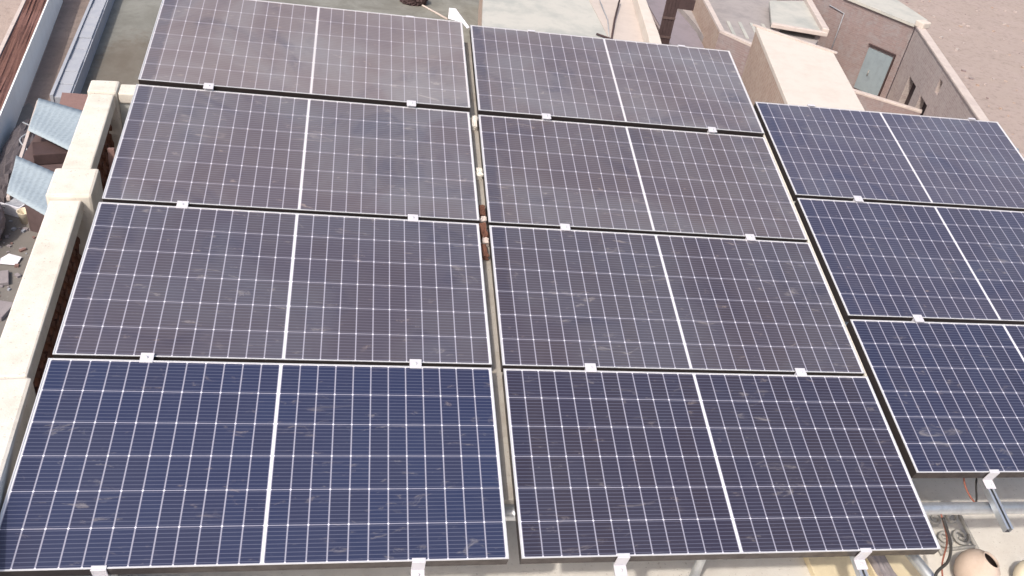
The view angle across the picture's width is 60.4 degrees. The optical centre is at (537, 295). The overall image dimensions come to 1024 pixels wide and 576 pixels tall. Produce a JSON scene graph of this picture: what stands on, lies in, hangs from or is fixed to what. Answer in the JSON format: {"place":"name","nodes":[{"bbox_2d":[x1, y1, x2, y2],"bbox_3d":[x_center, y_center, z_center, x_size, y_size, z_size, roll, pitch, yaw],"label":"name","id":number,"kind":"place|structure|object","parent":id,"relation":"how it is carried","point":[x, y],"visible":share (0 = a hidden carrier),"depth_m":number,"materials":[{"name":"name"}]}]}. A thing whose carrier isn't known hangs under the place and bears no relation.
{"place":"outdoors","nodes":[
{"label":"outdoors","id":0,"kind":"place"},
{"bbox_2d":[0,103,37,337],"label":"street","id":1,"kind":"structure","parent":0,"point":[18,238],"depth_m":25.75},
{"bbox_2d":[0,204,5,237],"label":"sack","id":2,"kind":"object","parent":1,"relation":"on","point":[2,221],"visible":1,"depth_m":25.77,"materials":[{"name":"grey fabric"}]},
{"bbox_2d":[0,270,8,285],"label":"stone slab","id":3,"kind":"object","parent":1,"relation":"on","point":[4,277],"depth_m":24.39,"materials":[{"name":"grey stone"}]},
{"bbox_2d":[0,300,12,320],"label":"stone slab","id":4,"kind":"object","parent":1,"relation":"on","point":[5,307],"depth_m":23.42,"materials":[{"name":"grey stone"}]},
{"bbox_2d":[0,254,21,264],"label":"paper sheet","id":5,"kind":"object","parent":1,"relation":"on","point":[9,259],"visible":1,"depth_m":25.12,"materials":[{"name":"white paper"}]},
{"bbox_2d":[0,198,24,217],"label":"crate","id":6,"kind":"object","parent":1,"relation":"on","point":[13,205],"visible":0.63,"depth_m":26.82,"materials":[{"name":"white plastic"}]},
{"bbox_2d":[0,119,35,207],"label":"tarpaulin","id":7,"kind":"object","parent":1,"relation":"on","point":[12,147],"visible":0.39,"depth_m":28.33,"materials":[{"name":"grey fabric"}]},
{"bbox_2d":[19,122,28,149],"bbox_3d":[-16.735,-4.952,28.717,0.444,0.549,2.564,-4,38,-19],"label":"cable","id":8,"kind":"object","parent":7,"relation":"on","point":[20,138],"visible":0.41,"depth_m":28.60,"materials":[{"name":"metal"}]},
{"bbox_2d":[0,220,35,296],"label":"rubble","id":9,"kind":"object","parent":1,"relation":"on","point":[22,249],"visible":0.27,"depth_m":25.67,"materials":[{"name":"grey stone"}]},
{"bbox_2d":[16,207,27,223],"bbox_3d":[-15.549,-2.424,26.691,0.420,0.380,0.420,2,37,-12],"label":"bucket","id":10,"kind":"object","parent":1,"relation":"on","point":[22,214],"visible":0.62,"depth_m":26.61,"materials":[{"name":"beige plastic"}]},
{"bbox_2d":[0,0,62,154],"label":"boundary wall","id":11,"kind":"structure","parent":1,"relation":"on","point":[25,41],"depth_m":33.64,"materials":[{"name":"brown paint"}]},
{"bbox_2d":[25,0,89,107],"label":"lane","id":12,"kind":"structure","parent":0,"point":[68,20],"depth_m":36.67,"materials":[{"name":"grey concrete"}]},
{"bbox_2d":[81,0,478,93],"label":"paved yard","id":13,"kind":"structure","parent":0,"point":[121,51],"depth_m":40.22,"materials":[{"name":"beige concrete"}]},
{"bbox_2d":[6,98,81,232],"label":"tin shed","id":14,"kind":"structure","parent":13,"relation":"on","point":[30,179],"depth_m":25.68,"materials":[{"name":"silver metal"}]},
{"bbox_2d":[32,141,67,164],"bbox_3d":[-14.226,-4.210,25.807,1.000,0.350,0.800,-9,40,-25],"label":"trunk box","id":15,"kind":"object","parent":14,"relation":"on","point":[46,152],"visible":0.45,"depth_m":25.55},
{"bbox_2d":[59,92,87,110],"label":"brick store","id":16,"kind":"structure","parent":13,"relation":"on","point":[75,100],"depth_m":31.24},
{"bbox_2d":[50,0,114,103],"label":"block wall","id":17,"kind":"structure","parent":13,"relation":"on","point":[74,70],"depth_m":35.53,"materials":[{"name":"grey concrete"}]},
{"bbox_2d":[399,0,427,5],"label":"brush heap","id":18,"kind":"object","parent":13,"relation":"on","point":[415,2],"visible":1,"depth_m":47.13,"materials":[{"name":"brown plant"}]},
{"bbox_2d":[421,4,447,19],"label":"pole","id":19,"kind":"object","parent":13,"relation":"on","point":[433,11],"visible":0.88,"depth_m":46.77,"materials":[{"name":"beige wood"}]},
{"bbox_2d":[478,0,661,43],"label":"flat roof house","id":20,"kind":"structure","parent":13,"relation":"on","point":[634,20],"depth_m":36.67,"materials":[{"name":"beige concrete"}]},
{"bbox_2d":[596,0,619,38],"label":"rod frame","id":21,"kind":"object","parent":20,"relation":"on","point":[601,35],"visible":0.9,"depth_m":36.55,"materials":[{"name":"metal"}]},
{"bbox_2d":[659,0,695,44],"bbox_3d":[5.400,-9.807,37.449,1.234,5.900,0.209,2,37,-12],"label":"timber gate","id":22,"kind":"structure","parent":13,"relation":"on","point":[668,17],"depth_m":36.05,"materials":[{"name":"brown wood"}]},
{"bbox_2d":[0,0,1023,157],"bbox_3d":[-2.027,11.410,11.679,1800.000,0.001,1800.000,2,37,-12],"label":"ground","id":23,"kind":"structure","parent":0,"point":[973,54],"depth_m":56.38,"materials":[{"name":"soil"}]},
{"bbox_2d":[0,80,1023,575],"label":"house","id":24,"kind":"structure","parent":23,"relation":"on","point":[74,194],"depth_m":5.45,"materials":[{"name":"concrete"}]},
{"bbox_2d":[107,148,114,170],"bbox_3d":[-3.177,-0.979,6.577,0.050,0.260,0.035,-1,26,-16],"label":"brick","id":25,"kind":"object","parent":24,"relation":"on","point":[111,153],"visible":0.49,"depth_m":6.53,"materials":[{"name":"brick"}]},
{"bbox_2d":[90,15,1023,575],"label":"mounting rack","id":26,"kind":"object","parent":24,"relation":"on","point":[996,507],"visible":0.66,"depth_m":5.08,"materials":[{"name":"metal"}]},
{"bbox_2d":[0,358,508,575],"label":"solar panel","id":27,"kind":"object","parent":26,"relation":"attached to","point":[121,467],"visible":1,"depth_m":4.29,"materials":[{"name":"glass"}]},
{"bbox_2d":[52,202,491,367],"bbox_3d":[-1.439,-0.063,5.128,2.278,0.068,1.130,2,49,-12],"label":"solar panel","id":28,"kind":"object","parent":26,"relation":"on","point":[167,283],"visible":0.92,"depth_m":5.05,"materials":[{"name":"glass"}]},
{"bbox_2d":[102,84,478,223],"bbox_3d":[-1.559,-0.944,5.882,2.278,0.068,1.130,2,49,-12],"label":"solar panel","id":29,"kind":"object","parent":26,"relation":"on","point":[199,148],"visible":0.93,"depth_m":5.81,"materials":[{"name":"glass"}]},
{"bbox_2d":[138,0,469,111],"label":"solar panel","id":30,"kind":"object","parent":26,"relation":"attached to","point":[260,47],"visible":0.95,"depth_m":6.54,"materials":[{"name":"glass"}]},
{"bbox_2d":[448,8,468,27],"bbox_3d":[-0.633,-2.271,7.175,0.248,0.082,0.094,30,40,25],"label":"plastic strip","id":31,"kind":"object","parent":30,"relation":"attached to","point":[454,14],"visible":1,"depth_m":7.20,"materials":[{"name":"white plastic"}]},
{"bbox_2d":[471,115,477,130],"bbox_3d":[-0.467,-1.277,6.492,0.052,0.057,0.140,5,48,-7],"label":"plaster lump","id":32,"kind":"object","parent":26,"relation":"on","point":[474,125],"visible":0.98,"depth_m":6.46,"materials":[{"name":"white paint"}]},
{"bbox_2d":[475,167,483,179],"bbox_3d":[-0.408,-0.854,6.129,0.052,0.056,0.090,-1,49,-16],"label":"plaster lump","id":33,"kind":"object","parent":26,"relation":"on","point":[479,173],"visible":0.99,"depth_m":6.11,"materials":[{"name":"white paint"}]},
{"bbox_2d":[478,205,485,218],"bbox_3d":[-0.373,-0.559,5.877,0.051,0.055,0.100,3,48,-10],"label":"brick piece","id":34,"kind":"object","parent":26,"relation":"on","point":[481,208],"visible":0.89,"depth_m":5.85,"materials":[{"name":"brick"}]},
{"bbox_2d":[479,216,486,222],"bbox_3d":[-0.362,-0.495,5.821,0.052,0.055,0.052,6,48,-7],"label":"plaster lump","id":35,"kind":"object","parent":26,"relation":"on","point":[482,219],"visible":0.83,"depth_m":5.80,"materials":[{"name":"white paint"}]},
{"bbox_2d":[479,222,488,240],"bbox_3d":[-0.356,-0.416,5.752,0.051,0.056,0.140,-1,49,-16],"label":"brick piece","id":36,"kind":"object","parent":26,"relation":"on","point":[483,231],"visible":0.9,"depth_m":5.74,"materials":[{"name":"brick"}]},
{"bbox_2d":[481,237,488,245],"bbox_3d":[-0.339,-0.348,5.697,0.052,0.056,0.050,1,49,-14],"label":"plaster lump","id":37,"kind":"object","parent":26,"relation":"on","point":[485,240],"visible":0.88,"depth_m":5.68,"materials":[{"name":"white paint"}]},
{"bbox_2d":[481,244,489,260],"bbox_3d":[-0.342,-0.280,5.635,0.050,0.057,0.115,-1,50,-16],"label":"brick piece","id":38,"kind":"object","parent":26,"relation":"on","point":[485,254],"visible":0.84,"depth_m":5.61,"materials":[{"name":"brick"}]},
{"bbox_2d":[469,25,763,136],"bbox_3d":[0.614,-1.734,7.111,2.278,0.068,1.130,2,49,-12],"label":"solar panel","id":39,"kind":"object","parent":26,"relation":"attached to","point":[556,76],"visible":0.96,"depth_m":7.04,"materials":[{"name":"glass"}]},
{"bbox_2d":[477,115,807,242],"bbox_3d":[0.730,-0.846,6.376,2.278,0.068,1.130,2,49,-12],"label":"solar panel","id":40,"kind":"object","parent":26,"relation":"attached to","point":[549,174],"visible":0.94,"depth_m":6.31,"materials":[{"name":"glass"}]},
{"bbox_2d":[488,225,864,375],"bbox_3d":[0.852,0.032,5.618,2.278,0.068,1.130,2,49,-12],"label":"solar panel","id":41,"kind":"object","parent":26,"relation":"on","point":[602,300],"visible":0.94,"depth_m":5.55,"materials":[{"name":"glass"}]},
{"bbox_2d":[502,369,940,563],"bbox_3d":[0.974,0.903,4.855,2.278,0.068,1.130,2,49,-12],"label":"solar panel","id":42,"kind":"object","parent":26,"relation":"attached to","point":[606,466],"visible":1,"depth_m":4.78,"materials":[{"name":"glass"}]},
{"bbox_2d":[753,102,1023,211],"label":"solar panel","id":43,"kind":"object","parent":26,"relation":"attached to","point":[825,153],"visible":0.94,"depth_m":7.06,"materials":[{"name":"glass"}]},
{"bbox_2d":[794,198,1023,324],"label":"solar panel","id":44,"kind":"object","parent":26,"relation":"attached to","point":[891,262],"visible":0.98,"depth_m":6.25,"materials":[{"name":"glass"}]},
{"bbox_2d":[846,319,1023,477],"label":"solar panel","id":45,"kind":"object","parent":26,"relation":"attached to","point":[950,396],"visible":0.99,"depth_m":5.46,"materials":[{"name":"glass"}]},
{"bbox_2d":[963,478,974,501],"bbox_3d":[2.564,1.121,5.198,0.033,0.128,0.247,-2,38,-17],"label":"cable","id":46,"kind":"object","parent":26,"relation":"hanging from","point":[971,498],"visible":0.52,"depth_m":5.22,"materials":[{"name":"red rubber"}]},
{"bbox_2d":[975,478,977,501],"bbox_3d":[2.597,1.129,5.193,0.058,0.127,0.303,23,38,17],"label":"cable","id":47,"kind":"object","parent":26,"relation":"hanging from","point":[976,493],"visible":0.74,"depth_m":5.22,"materials":[{"name":"black rubber"}]},
{"bbox_2d":[741,24,864,110],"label":"stair block","id":48,"kind":"structure","parent":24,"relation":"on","point":[780,68],"depth_m":30.26,"materials":[{"name":"beige concrete"}]},
{"bbox_2d":[803,556,855,575],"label":"plank","id":49,"kind":"object","parent":24,"relation":"on","point":[829,566],"depth_m":5.50,"materials":[{"name":"beige wood"}]},
{"bbox_2d":[867,556,896,575],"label":"plank","id":50,"kind":"object","parent":24,"relation":"on","point":[880,565],"visible":0.26,"depth_m":5.52,"materials":[{"name":"grey wood"}]},
{"bbox_2d":[865,555,920,575],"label":"plank","id":51,"kind":"object","parent":24,"relation":"on","point":[901,565],"depth_m":5.58,"materials":[{"name":"beige wood"}]},
{"bbox_2d":[905,555,933,575],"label":"steel pipe","id":52,"kind":"object","parent":24,"relation":"on","point":[920,565],"depth_m":5.27,"materials":[{"name":"silver metal"}]},
{"bbox_2d":[934,517,952,575],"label":"cable","id":53,"kind":"object","parent":24,"relation":"hanging from","point":[940,568],"visible":1,"depth_m":5.01,"materials":[{"name":"black rubber"}]},
{"bbox_2d":[940,514,947,575],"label":"cable","id":54,"kind":"object","parent":24,"relation":"hanging from","point":[945,548],"visible":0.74,"depth_m":5.11,"materials":[{"name":"red rubber"}]},
{"bbox_2d":[927,515,978,555],"bbox_3d":[2.759,1.566,5.906,0.308,0.028,0.332,-2,52,-16],"label":"scroll grille","id":55,"kind":"object","parent":24,"relation":"on","point":[971,539],"visible":0.71,"depth_m":5.88,"materials":[{"name":"metal"}]},
{"bbox_2d":[953,548,1000,575],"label":"clay pot","id":56,"kind":"object","parent":24,"relation":"on","point":[973,562],"visible":1,"depth_m":5.48,"materials":[{"name":"beige ceramic"}]},
{"bbox_2d":[1013,560,1023,575],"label":"clay pot","id":57,"kind":"object","parent":24,"relation":"on","point":[1018,569],"visible":1,"depth_m":5.60,"materials":[{"name":"beige ceramic"}]},
{"bbox_2d":[853,89,921,114],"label":"wall","id":58,"kind":"structure","parent":23,"relation":"on","point":[871,102],"depth_m":40.90,"materials":[{"name":"beige brick"}]},
{"bbox_2d":[887,26,988,120],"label":"courtyard wall","id":59,"kind":"structure","parent":23,"relation":"on","point":[928,81],"depth_m":39.96,"materials":[{"name":"grey brick"}]},
{"bbox_2d":[906,0,1023,155],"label":"stones","id":60,"kind":"object","parent":23,"relation":"on","point":[962,70],"visible":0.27,"depth_m":56.98,"materials":[{"name":"grey stone"}]},
{"bbox_2d":[646,0,817,76],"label":"brick house","id":61,"kind":"structure","parent":0,"point":[726,25],"depth_m":41.78,"materials":[{"name":"beige concrete"}]},
{"bbox_2d":[769,0,828,38],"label":"canopy","id":62,"kind":"object","parent":61,"relation":"on","point":[804,16],"visible":0.98,"depth_m":43.26,"materials":[{"name":"beige concrete"}]},
{"bbox_2d":[777,0,930,98],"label":"courtyard house","id":63,"kind":"structure","parent":0,"point":[868,41],"depth_m":45.29,"materials":[{"name":"beige brick"}]},
{"bbox_2d":[854,47,892,95],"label":"door","id":64,"kind":"structure","parent":63,"relation":"in","point":[875,66],"depth_m":45.43,"materials":[{"name":"metal"}]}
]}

